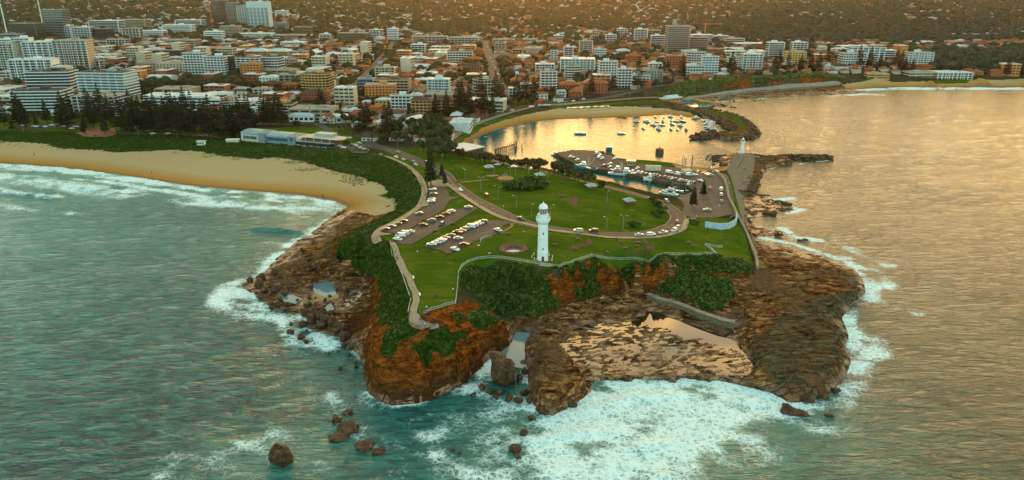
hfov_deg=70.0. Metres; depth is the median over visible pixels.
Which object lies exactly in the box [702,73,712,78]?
house
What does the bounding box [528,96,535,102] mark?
leafy tree
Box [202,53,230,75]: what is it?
apartment building
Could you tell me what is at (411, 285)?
footpath
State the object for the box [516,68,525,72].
house
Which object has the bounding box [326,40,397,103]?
city street
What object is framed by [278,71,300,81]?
apartment building
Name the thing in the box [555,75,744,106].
cliff road
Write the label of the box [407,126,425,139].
leafy tree
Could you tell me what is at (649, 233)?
parked car
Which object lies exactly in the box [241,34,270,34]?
window
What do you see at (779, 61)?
norfolk pine
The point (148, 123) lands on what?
norfolk pine
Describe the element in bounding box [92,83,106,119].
norfolk pine
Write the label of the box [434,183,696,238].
footpath
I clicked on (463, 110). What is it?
leafy tree
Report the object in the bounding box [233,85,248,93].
house
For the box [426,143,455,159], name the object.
leafy tree
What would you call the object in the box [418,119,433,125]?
leafy tree
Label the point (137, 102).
norfolk pine
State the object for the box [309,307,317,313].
boulder
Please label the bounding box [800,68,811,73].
house
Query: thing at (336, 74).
house
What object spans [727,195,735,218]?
retaining wall
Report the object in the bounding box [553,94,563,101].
house
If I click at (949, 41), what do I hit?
building
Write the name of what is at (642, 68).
shop building
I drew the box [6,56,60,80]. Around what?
apartment building
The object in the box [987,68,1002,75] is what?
house
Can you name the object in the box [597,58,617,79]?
apartment building
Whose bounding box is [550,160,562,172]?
coastal tree
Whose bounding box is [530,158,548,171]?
coastal tree
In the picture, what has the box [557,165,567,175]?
coastal tree
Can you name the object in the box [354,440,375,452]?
boulder
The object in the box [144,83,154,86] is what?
leafy tree
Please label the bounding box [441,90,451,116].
norfolk pine
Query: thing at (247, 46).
shop building
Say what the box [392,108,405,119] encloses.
house
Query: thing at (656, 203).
shrub
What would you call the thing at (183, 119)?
norfolk pine
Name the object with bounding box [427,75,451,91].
apartment building
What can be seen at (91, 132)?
skate park
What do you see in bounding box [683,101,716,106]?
rock bath water
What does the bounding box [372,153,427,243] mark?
footpath
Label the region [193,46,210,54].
shop building
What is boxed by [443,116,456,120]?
house
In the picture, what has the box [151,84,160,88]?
leafy tree
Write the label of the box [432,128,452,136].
leafy tree
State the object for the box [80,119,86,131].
norfolk pine
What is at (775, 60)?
norfolk pine
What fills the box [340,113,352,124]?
leafy tree
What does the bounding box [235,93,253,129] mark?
norfolk pine
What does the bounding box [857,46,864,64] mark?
norfolk pine
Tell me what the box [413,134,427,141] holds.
house
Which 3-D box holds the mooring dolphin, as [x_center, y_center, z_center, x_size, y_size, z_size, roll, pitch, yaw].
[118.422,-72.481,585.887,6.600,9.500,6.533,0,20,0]
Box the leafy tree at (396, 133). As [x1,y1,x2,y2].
[388,130,400,143]
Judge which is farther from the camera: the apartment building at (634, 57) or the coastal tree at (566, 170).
the apartment building at (634, 57)
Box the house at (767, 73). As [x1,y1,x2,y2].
[762,72,772,75]
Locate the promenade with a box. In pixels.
[453,81,841,139]
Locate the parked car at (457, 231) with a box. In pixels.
[452,229,463,233]
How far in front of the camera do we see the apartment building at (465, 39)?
1383.54 m
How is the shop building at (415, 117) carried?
on the ground at (786, 309)
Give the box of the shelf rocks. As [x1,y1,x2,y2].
[704,95,763,108]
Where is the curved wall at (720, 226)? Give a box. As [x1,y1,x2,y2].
[705,212,737,229]
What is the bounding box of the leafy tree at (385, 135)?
[379,132,390,142]
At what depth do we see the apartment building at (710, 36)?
1399.18 m
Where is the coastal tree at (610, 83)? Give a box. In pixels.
[606,80,615,88]
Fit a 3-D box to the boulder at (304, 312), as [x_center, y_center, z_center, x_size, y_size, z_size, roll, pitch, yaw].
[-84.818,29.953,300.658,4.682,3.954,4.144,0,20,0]
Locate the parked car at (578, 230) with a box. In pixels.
[573,228,583,231]
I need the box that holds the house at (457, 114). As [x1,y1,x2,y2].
[450,110,462,117]
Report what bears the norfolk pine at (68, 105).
on the ground at (786, 309)
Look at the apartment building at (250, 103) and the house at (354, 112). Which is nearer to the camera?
the house at (354, 112)
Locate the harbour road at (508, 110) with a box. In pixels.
[453,84,676,140]
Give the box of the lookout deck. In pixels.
[409,312,438,329]
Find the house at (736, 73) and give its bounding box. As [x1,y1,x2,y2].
[732,71,743,75]
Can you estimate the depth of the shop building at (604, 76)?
874.86 m
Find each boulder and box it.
[246,276,252,282]
[254,278,263,287]
[256,273,265,280]
[259,285,267,292]
[269,286,279,293]
[271,268,277,274]
[274,301,280,306]
[281,290,287,295]
[286,329,294,333]
[297,334,305,339]
[298,320,308,326]
[300,308,309,317]
[302,262,308,267]
[306,313,316,324]
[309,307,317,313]
[311,262,319,269]
[314,308,326,319]
[317,319,326,327]
[320,314,328,321]
[324,310,335,316]
[327,315,337,327]
[328,432,348,442]
[332,322,347,333]
[332,414,342,423]
[336,420,358,435]
[339,330,350,341]
[342,409,352,415]
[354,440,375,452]
[371,447,385,456]
[478,384,485,391]
[486,388,492,394]
[490,350,514,386]
[494,389,501,395]
[506,393,512,401]
[508,444,521,452]
[513,397,522,403]
[514,453,521,459]
[516,373,522,380]
[519,389,527,395]
[520,429,527,435]
[522,366,527,374]
[526,397,531,403]
[537,408,549,414]
[568,398,577,407]
[580,388,587,394]
[780,403,791,409]
[780,406,809,416]
[800,395,814,403]
[818,392,829,399]
[824,413,834,416]
[831,387,840,393]
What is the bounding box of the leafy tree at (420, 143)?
[416,139,435,152]
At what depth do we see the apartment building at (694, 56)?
1063.07 m
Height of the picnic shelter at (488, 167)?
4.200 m
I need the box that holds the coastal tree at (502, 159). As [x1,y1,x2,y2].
[499,155,508,163]
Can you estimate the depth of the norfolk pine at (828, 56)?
1074.34 m
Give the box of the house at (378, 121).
[374,119,383,127]
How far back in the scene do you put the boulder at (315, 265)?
337.14 m
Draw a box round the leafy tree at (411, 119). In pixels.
[405,117,421,124]
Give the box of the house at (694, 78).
[689,76,698,80]
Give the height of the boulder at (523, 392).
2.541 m
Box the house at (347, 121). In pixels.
[341,114,352,122]
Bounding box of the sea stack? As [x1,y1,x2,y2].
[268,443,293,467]
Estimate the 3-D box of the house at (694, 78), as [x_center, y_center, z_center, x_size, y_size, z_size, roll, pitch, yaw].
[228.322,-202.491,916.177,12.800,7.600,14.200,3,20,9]
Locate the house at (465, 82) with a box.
[459,79,467,85]
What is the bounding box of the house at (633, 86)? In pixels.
[630,84,639,88]
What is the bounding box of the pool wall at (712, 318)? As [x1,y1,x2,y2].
[646,293,734,329]
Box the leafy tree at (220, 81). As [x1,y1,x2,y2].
[215,79,224,83]
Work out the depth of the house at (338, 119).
672.29 m
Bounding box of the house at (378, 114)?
[370,109,381,119]
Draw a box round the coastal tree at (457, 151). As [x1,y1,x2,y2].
[455,148,464,157]
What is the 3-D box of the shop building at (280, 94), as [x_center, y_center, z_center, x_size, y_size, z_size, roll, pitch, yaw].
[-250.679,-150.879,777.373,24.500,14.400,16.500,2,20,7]
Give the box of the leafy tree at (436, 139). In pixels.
[431,135,451,143]
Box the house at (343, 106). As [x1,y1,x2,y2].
[339,102,347,110]
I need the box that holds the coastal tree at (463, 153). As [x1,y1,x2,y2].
[459,151,468,158]
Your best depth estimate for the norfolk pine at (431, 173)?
446.84 m
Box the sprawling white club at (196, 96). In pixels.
[142,91,218,108]
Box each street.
[259,122,340,135]
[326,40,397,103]
[481,40,511,99]
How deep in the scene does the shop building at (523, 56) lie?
1128.85 m
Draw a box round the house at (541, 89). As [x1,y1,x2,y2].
[538,86,551,94]
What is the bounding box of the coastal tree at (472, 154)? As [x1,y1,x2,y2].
[468,151,478,160]
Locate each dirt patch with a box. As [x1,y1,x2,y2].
[568,196,578,205]
[569,238,592,251]
[628,239,654,253]
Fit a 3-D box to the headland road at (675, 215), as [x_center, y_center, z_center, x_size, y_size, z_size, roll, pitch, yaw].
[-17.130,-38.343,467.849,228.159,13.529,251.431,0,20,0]
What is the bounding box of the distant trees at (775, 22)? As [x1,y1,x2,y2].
[0,0,1023,86]
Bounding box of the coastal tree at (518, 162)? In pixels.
[514,159,524,167]
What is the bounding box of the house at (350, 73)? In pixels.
[344,70,354,75]
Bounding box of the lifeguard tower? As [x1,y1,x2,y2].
[197,140,206,144]
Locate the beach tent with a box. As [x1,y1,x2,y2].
[226,138,239,141]
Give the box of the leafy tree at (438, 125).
[431,121,450,130]
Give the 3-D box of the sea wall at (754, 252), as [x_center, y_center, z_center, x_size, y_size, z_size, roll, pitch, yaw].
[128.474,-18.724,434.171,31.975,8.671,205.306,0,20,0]
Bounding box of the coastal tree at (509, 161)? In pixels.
[505,158,512,165]
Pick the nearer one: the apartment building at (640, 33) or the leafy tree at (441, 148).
the leafy tree at (441, 148)
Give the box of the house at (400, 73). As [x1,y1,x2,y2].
[397,71,406,76]
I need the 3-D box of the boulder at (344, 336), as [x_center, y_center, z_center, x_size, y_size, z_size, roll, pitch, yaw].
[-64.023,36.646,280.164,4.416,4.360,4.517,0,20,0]
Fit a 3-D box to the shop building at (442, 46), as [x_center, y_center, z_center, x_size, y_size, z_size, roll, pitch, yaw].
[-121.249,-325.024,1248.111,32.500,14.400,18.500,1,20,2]
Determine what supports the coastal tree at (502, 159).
on the ground at (786, 309)
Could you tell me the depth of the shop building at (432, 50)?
1189.94 m
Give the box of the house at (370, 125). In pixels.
[361,122,377,132]
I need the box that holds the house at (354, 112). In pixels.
[348,109,361,116]
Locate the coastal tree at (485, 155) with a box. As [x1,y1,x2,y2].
[479,152,489,162]
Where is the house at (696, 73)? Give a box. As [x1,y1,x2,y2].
[689,71,702,77]
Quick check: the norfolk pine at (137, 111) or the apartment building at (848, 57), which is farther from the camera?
the apartment building at (848, 57)
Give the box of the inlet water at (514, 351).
[501,332,529,368]
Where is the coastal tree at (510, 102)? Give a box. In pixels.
[507,99,517,107]
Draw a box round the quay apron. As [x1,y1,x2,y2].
[558,150,733,217]
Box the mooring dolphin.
[655,148,663,153]
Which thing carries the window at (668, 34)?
in the apartment building at (677, 36)
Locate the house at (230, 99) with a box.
[224,96,234,101]
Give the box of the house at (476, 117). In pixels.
[467,114,480,121]
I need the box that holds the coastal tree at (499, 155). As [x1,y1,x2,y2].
[494,153,505,163]
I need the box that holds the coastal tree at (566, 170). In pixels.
[563,167,573,177]
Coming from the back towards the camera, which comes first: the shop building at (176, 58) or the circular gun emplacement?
the shop building at (176, 58)
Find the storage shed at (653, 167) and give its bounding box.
[646,165,660,170]
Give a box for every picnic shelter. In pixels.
[484,164,493,170]
[534,172,544,178]
[585,183,596,189]
[623,197,635,204]
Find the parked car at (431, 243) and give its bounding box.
[426,242,436,245]
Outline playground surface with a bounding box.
[497,176,513,179]
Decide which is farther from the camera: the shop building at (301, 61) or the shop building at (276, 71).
the shop building at (301, 61)
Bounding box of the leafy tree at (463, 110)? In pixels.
[454,106,466,114]
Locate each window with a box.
[10,27,34,28]
[49,33,64,34]
[72,29,88,30]
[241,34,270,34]
[414,37,445,37]
[414,38,445,39]
[668,34,688,35]
[668,36,688,37]
[668,38,688,39]
[668,40,688,41]
[689,41,707,42]
[689,43,707,44]
[689,45,706,46]
[769,47,783,48]
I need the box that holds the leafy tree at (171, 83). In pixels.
[165,81,174,85]
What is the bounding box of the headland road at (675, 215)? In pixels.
[357,144,686,236]
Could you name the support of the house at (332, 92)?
on the ground at (786, 309)
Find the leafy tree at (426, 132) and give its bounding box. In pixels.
[421,129,435,141]
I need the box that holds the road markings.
[376,145,685,236]
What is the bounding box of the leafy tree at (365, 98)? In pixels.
[358,96,369,100]
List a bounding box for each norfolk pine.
[0,99,8,125]
[7,91,23,126]
[8,117,15,129]
[12,93,29,118]
[16,99,31,127]
[32,113,39,124]
[40,99,50,123]
[53,102,62,124]
[54,90,68,119]
[56,96,75,129]
[64,92,77,118]
[78,87,92,117]
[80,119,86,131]
[81,117,87,128]
[82,91,100,127]
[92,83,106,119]
[100,112,109,132]
[101,94,114,121]
[109,92,130,131]
[121,103,135,135]
[124,90,138,127]
[130,96,139,129]
[135,95,143,115]
[137,109,145,131]
[138,84,154,120]
[142,98,156,131]
[150,93,158,119]
[153,104,167,135]
[155,103,164,126]
[158,96,167,120]
[161,91,176,133]
[165,93,178,128]
[172,99,184,135]
[177,87,191,119]
[177,97,195,135]
[186,90,203,131]
[196,99,204,123]
[198,98,214,136]
[200,95,216,138]
[212,101,220,120]
[213,109,228,139]
[218,96,229,125]
[221,94,238,136]
[227,104,243,136]
[233,97,243,127]
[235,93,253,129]
[242,92,253,123]
[244,97,257,128]
[253,107,258,125]
[255,94,264,124]
[261,96,269,124]
[263,94,275,125]
[270,87,286,125]
[278,97,288,123]
[315,87,323,104]
[317,89,325,104]
[353,99,370,132]
[362,102,372,124]
[378,104,392,132]
[385,101,395,130]
[424,145,438,185]
[431,94,440,113]
[438,161,444,175]
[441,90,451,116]
[442,172,447,183]
[448,80,462,110]
[455,81,465,109]
[463,86,476,113]
[473,74,489,109]
[479,87,491,113]
[488,92,496,115]
[489,71,501,97]
[496,77,507,97]
[511,75,522,105]
[521,71,530,102]
[528,77,538,99]
[586,73,595,94]
[631,57,646,89]
[677,54,685,74]
[689,186,697,204]
[699,179,707,195]
[726,52,736,74]
[770,54,777,68]
[777,50,782,68]
[782,51,792,67]
[797,54,804,71]
[807,51,813,69]
[814,52,823,71]
[824,48,830,61]
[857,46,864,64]
[866,46,874,65]
[877,55,883,66]
[892,47,899,64]
[897,50,905,69]
[902,58,908,69]
[909,58,915,69]
[958,56,962,69]
[1003,55,1012,75]
[1019,55,1023,71]
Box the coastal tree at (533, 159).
[529,157,541,169]
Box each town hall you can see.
[135,59,160,72]
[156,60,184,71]
[164,38,201,47]
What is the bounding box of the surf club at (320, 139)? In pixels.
[240,128,347,147]
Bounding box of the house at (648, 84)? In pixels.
[642,79,651,87]
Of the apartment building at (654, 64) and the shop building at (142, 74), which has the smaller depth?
the shop building at (142, 74)
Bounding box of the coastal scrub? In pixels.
[14,71,844,362]
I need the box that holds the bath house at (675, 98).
[659,94,681,102]
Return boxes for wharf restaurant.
[449,142,484,155]
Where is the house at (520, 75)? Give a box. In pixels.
[517,72,525,79]
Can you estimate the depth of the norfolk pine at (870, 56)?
1044.17 m
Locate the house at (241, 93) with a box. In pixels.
[236,91,249,95]
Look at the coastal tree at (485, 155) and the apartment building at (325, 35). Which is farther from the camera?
the apartment building at (325, 35)
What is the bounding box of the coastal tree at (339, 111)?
[334,110,343,113]
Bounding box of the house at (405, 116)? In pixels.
[398,113,413,118]
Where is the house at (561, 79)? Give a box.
[556,77,566,81]
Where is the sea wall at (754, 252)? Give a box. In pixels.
[708,167,758,269]
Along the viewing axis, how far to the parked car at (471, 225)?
355.82 m
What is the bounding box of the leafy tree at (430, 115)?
[422,114,435,119]
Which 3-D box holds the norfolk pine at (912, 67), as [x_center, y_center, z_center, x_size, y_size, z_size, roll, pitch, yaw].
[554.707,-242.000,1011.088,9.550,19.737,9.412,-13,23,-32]
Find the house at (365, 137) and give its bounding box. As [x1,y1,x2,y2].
[360,132,378,141]
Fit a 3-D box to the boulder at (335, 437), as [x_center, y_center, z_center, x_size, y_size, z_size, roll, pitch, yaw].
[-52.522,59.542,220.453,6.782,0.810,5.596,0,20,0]
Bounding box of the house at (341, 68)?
[336,66,347,71]
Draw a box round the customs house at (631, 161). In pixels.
[626,159,635,164]
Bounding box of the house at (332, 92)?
[325,88,333,96]
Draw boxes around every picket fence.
[424,256,505,313]
[511,252,716,265]
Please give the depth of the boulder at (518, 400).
238.59 m
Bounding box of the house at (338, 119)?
[321,113,341,122]
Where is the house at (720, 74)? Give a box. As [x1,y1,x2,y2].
[716,72,726,76]
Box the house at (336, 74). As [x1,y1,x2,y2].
[333,71,345,77]
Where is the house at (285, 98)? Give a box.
[279,96,290,101]
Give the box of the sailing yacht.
[574,121,585,133]
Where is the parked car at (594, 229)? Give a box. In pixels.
[589,228,598,231]
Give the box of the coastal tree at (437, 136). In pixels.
[426,134,441,140]
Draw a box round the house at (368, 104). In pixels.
[356,102,370,107]
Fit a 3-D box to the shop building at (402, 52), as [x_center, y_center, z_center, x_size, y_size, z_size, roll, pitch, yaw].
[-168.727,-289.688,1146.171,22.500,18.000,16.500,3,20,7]
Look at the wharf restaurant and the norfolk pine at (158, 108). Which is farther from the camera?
the norfolk pine at (158, 108)
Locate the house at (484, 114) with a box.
[473,108,488,116]
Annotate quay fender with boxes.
[556,155,634,177]
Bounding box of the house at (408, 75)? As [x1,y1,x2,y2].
[402,73,414,78]
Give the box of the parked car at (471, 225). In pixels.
[465,223,475,227]
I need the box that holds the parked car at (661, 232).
[658,230,668,234]
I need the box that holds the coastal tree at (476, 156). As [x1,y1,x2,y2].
[474,152,484,162]
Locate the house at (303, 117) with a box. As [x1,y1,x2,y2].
[288,112,314,121]
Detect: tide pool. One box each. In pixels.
[280,294,301,303]
[325,303,333,310]
[344,287,361,306]
[559,312,754,374]
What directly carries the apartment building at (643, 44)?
on the ground at (786, 309)
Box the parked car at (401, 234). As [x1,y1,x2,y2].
[395,232,406,236]
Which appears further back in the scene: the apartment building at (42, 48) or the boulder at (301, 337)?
the apartment building at (42, 48)
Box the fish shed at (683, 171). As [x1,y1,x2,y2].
[681,168,691,173]
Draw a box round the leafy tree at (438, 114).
[431,112,443,118]
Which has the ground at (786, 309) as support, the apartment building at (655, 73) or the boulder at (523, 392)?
the apartment building at (655, 73)
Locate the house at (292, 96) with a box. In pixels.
[289,91,295,99]
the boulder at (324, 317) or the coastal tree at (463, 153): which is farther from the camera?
the coastal tree at (463, 153)
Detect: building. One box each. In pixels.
[0,32,24,37]
[0,37,9,41]
[0,41,22,70]
[0,70,11,79]
[0,85,26,94]
[0,93,10,104]
[0,106,12,113]
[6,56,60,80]
[8,21,45,38]
[8,86,73,112]
[10,35,33,55]
[20,39,54,57]
[23,68,78,89]
[40,8,71,38]
[50,37,95,69]
[50,65,72,68]
[64,24,73,37]
[70,25,93,38]
[70,91,128,111]
[75,68,140,94]
[87,19,125,33]
[92,27,114,38]
[94,58,104,68]
[95,45,116,51]
[95,53,121,55]
[96,55,116,63]
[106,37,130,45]
[107,56,127,63]
[112,18,151,28]
[113,51,126,56]
[121,26,143,37]
[126,46,143,58]
[130,65,152,74]
[130,69,147,80]
[135,50,152,61]
[143,29,167,36]
[146,74,177,79]
[152,52,169,60]
[154,85,200,91]
[155,68,177,74]
[159,43,170,46]
[162,23,195,32]
[170,56,183,60]
[171,41,186,48]
[175,18,205,26]
[182,50,207,74]
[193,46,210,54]
[201,71,221,78]
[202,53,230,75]
[203,30,225,39]
[203,83,230,91]
[206,91,233,96]
[208,46,223,49]
[209,96,223,106]
[211,0,226,22]
[217,46,236,54]
[219,24,242,35]
[224,1,239,23]
[224,101,255,110]
[227,55,234,70]
[234,55,263,68]
[234,97,265,105]
[236,4,247,23]
[239,44,254,49]
[240,31,274,37]
[240,60,263,72]
[243,72,266,82]
[244,48,268,55]
[246,0,272,27]
[252,86,272,95]
[259,45,274,49]
[259,74,278,82]
[261,91,289,101]
[261,100,297,116]
[262,54,285,68]
[262,67,299,74]
[264,80,282,86]
[267,48,292,55]
[272,33,306,38]
[275,9,288,17]
[275,21,288,29]
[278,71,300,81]
[280,40,307,45]
[282,82,297,90]
[283,45,299,49]
[284,56,297,66]
[289,49,308,55]
[289,105,338,120]
[291,53,309,59]
[293,25,312,33]
[295,103,314,105]
[297,59,306,64]
[300,70,334,89]
[300,89,330,100]
[306,65,331,70]
[311,55,329,66]
[319,32,331,39]
[326,51,340,56]
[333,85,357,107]
[337,31,369,40]
[337,56,362,63]
[338,52,355,65]
[341,47,358,51]
[343,107,360,113]
[357,75,375,90]
[360,41,371,53]
[364,81,396,97]
[369,28,380,38]
[372,76,411,91]
[375,64,395,76]
[375,97,390,108]
[377,73,398,76]
[387,27,398,39]
[390,91,411,111]
[396,49,412,56]
[400,56,414,72]
[400,56,426,61]
[402,114,422,128]
[409,97,432,114]
[411,42,426,51]
[411,92,422,96]
[412,34,447,42]
[412,52,422,55]
[415,64,430,69]
[415,77,428,82]
[416,71,437,73]
[423,91,465,97]
[425,56,438,61]
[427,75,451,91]
[428,48,448,52]
[431,45,450,49]
[433,96,456,112]
[434,50,446,57]
[446,49,472,62]
[447,35,480,44]
[449,117,472,133]
[462,44,476,52]
[462,63,483,72]
[463,56,482,62]
[466,72,486,76]
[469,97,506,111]
[472,76,494,96]
[492,38,514,41]
[495,41,505,49]
[508,87,515,96]
[512,48,522,53]
[517,38,537,41]
[517,54,529,59]
[520,82,531,89]
[526,46,542,54]
[535,61,554,73]
[536,92,548,99]
[540,68,557,87]
[550,50,557,60]
[553,34,564,39]
[556,89,565,98]
[558,81,579,88]
[560,55,594,71]
[564,45,573,55]
[564,63,580,78]
[568,89,582,96]
[579,39,592,54]
[583,79,607,93]
[592,29,599,36]
[592,73,610,86]
[594,47,605,56]
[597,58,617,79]
[605,33,616,42]
[616,27,627,36]
[616,48,629,52]
[616,66,632,87]
[625,53,641,61]
[626,67,649,73]
[631,72,649,83]
[634,27,647,39]
[635,42,646,46]
[645,67,662,82]
[647,28,660,33]
[648,61,662,67]
[650,33,664,46]
[664,24,690,51]
[665,53,686,66]
[680,49,690,53]
[685,63,704,76]
[686,49,705,62]
[689,35,708,50]
[690,33,712,40]
[701,53,719,75]
[706,47,725,52]
[713,34,728,39]
[723,36,744,42]
[724,47,743,49]
[724,50,745,55]
[726,54,741,67]
[733,42,761,45]
[740,51,763,72]
[744,44,765,50]
[748,49,765,56]
[765,40,784,57]
[783,49,806,64]
[790,40,807,50]
[812,53,830,60]
[816,45,827,49]
[830,47,846,51]
[837,44,867,47]
[837,50,867,67]
[847,45,886,63]
[864,71,889,79]
[868,44,885,46]
[885,49,896,56]
[892,44,908,52]
[901,70,935,77]
[904,50,934,63]
[909,40,935,43]
[944,40,964,42]
[986,40,1004,43]
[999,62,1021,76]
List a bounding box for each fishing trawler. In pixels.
[574,158,597,170]
[608,163,635,175]
[643,173,658,180]
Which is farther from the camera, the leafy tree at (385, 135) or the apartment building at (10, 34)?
the apartment building at (10, 34)
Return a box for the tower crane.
[0,4,6,32]
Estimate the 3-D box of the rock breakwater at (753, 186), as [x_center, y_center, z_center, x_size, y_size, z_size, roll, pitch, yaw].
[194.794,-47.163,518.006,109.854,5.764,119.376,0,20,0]
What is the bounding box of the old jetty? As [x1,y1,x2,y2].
[494,140,516,153]
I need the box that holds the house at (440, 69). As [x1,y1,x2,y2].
[435,67,443,72]
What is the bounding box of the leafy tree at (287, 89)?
[276,87,289,91]
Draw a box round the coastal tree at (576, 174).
[573,171,585,180]
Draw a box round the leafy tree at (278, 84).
[274,82,282,87]
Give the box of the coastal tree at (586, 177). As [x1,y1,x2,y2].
[582,174,596,182]
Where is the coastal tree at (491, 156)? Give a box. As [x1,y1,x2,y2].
[487,153,498,162]
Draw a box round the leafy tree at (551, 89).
[543,87,555,95]
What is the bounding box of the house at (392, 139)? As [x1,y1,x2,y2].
[389,138,405,140]
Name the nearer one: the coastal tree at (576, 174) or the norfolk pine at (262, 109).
the coastal tree at (576, 174)
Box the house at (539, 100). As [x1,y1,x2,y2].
[533,98,543,103]
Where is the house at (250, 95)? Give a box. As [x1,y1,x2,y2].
[246,93,257,97]
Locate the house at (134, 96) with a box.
[129,94,140,101]
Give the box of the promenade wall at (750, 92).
[682,84,839,100]
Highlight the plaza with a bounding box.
[428,179,448,186]
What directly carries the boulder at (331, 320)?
on the ground at (786, 309)
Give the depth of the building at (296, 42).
1313.42 m
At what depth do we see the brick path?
355.70 m
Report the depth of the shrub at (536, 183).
445.34 m
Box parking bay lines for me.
[387,191,494,245]
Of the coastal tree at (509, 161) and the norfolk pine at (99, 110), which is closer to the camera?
the coastal tree at (509, 161)
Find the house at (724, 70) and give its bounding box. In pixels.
[721,68,728,74]
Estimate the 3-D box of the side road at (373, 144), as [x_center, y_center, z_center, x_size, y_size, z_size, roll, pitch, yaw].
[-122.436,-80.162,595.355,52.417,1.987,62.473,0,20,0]
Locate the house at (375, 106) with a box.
[368,103,382,109]
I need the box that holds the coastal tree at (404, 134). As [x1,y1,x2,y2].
[399,130,408,142]
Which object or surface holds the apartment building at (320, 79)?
on the ground at (786, 309)
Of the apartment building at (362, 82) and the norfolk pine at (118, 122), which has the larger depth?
the apartment building at (362, 82)
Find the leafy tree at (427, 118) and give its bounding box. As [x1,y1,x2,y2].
[425,116,442,121]
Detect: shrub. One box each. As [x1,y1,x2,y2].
[502,183,519,189]
[513,183,527,189]
[518,178,530,185]
[522,180,532,189]
[524,180,539,189]
[529,180,546,188]
[631,221,641,226]
[650,210,660,217]
[652,201,662,205]
[656,207,665,213]
[657,204,667,209]
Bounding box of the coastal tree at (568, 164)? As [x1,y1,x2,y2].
[550,161,571,172]
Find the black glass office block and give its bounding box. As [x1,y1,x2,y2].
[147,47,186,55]
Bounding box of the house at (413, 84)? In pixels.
[411,81,418,89]
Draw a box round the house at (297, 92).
[290,90,300,96]
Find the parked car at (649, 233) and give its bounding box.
[645,232,655,235]
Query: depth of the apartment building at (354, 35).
1414.45 m
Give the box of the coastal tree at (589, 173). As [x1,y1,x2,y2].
[583,171,593,182]
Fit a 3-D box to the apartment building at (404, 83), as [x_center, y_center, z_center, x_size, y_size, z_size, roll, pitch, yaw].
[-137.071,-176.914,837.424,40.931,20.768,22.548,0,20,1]
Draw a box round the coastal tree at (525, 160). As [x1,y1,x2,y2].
[522,157,529,168]
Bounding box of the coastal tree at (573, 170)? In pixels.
[570,168,582,179]
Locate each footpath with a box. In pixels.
[371,232,389,242]
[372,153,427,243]
[389,242,419,312]
[422,200,429,205]
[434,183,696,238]
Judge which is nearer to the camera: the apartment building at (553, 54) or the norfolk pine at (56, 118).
the norfolk pine at (56, 118)
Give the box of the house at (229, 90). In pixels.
[222,88,234,94]
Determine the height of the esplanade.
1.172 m
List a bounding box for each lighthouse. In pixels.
[535,200,550,262]
[739,137,744,152]
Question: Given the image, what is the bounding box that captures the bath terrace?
[685,97,713,102]
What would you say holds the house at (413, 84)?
on the ground at (786, 309)
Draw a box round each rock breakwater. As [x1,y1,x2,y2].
[668,106,761,139]
[738,153,833,196]
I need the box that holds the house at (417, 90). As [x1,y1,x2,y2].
[412,88,422,92]
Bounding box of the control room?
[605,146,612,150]
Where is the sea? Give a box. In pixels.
[0,87,1023,479]
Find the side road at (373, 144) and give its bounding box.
[344,135,387,148]
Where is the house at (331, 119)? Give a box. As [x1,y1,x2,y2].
[319,112,335,123]
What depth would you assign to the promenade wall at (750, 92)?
879.32 m
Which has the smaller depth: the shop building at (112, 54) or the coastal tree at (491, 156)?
the coastal tree at (491, 156)
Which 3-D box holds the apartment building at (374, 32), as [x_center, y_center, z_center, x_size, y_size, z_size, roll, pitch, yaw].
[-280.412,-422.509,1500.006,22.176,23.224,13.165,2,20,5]
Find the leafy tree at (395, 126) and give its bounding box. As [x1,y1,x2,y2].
[391,124,403,129]
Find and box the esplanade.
[0,126,240,139]
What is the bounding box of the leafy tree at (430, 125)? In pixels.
[425,120,441,129]
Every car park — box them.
[28,124,79,127]
[342,144,368,152]
[381,187,459,232]
[390,206,477,243]
[424,220,512,252]
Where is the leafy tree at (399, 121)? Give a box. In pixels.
[393,118,405,125]
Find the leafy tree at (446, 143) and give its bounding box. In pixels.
[437,140,457,156]
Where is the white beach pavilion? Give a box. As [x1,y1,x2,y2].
[929,70,973,79]
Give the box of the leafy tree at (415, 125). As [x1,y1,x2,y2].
[407,122,428,129]
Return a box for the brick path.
[500,222,516,232]
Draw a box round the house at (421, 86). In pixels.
[415,83,425,91]
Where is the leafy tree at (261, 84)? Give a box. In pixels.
[257,82,265,86]
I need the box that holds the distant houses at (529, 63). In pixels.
[0,0,1023,75]
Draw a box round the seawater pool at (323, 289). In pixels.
[313,281,336,296]
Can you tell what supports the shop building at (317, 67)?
on the ground at (786, 309)
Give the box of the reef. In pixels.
[705,153,730,166]
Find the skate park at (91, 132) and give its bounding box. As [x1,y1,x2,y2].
[76,126,115,136]
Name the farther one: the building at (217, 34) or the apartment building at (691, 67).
the building at (217, 34)
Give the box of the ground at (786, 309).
[0,1,1023,415]
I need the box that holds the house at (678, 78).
[673,75,683,81]
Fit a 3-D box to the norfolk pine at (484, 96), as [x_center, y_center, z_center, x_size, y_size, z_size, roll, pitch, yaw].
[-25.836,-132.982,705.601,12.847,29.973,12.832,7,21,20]
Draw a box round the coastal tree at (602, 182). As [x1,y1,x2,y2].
[597,181,605,186]
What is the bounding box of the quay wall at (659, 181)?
[557,155,686,188]
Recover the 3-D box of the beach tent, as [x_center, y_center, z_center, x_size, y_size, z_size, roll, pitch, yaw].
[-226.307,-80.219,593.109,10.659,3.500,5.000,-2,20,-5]
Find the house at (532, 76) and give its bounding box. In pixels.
[528,74,537,81]
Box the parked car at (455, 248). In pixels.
[450,246,459,250]
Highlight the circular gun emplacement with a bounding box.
[499,241,527,254]
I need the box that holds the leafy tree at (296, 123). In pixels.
[292,120,300,127]

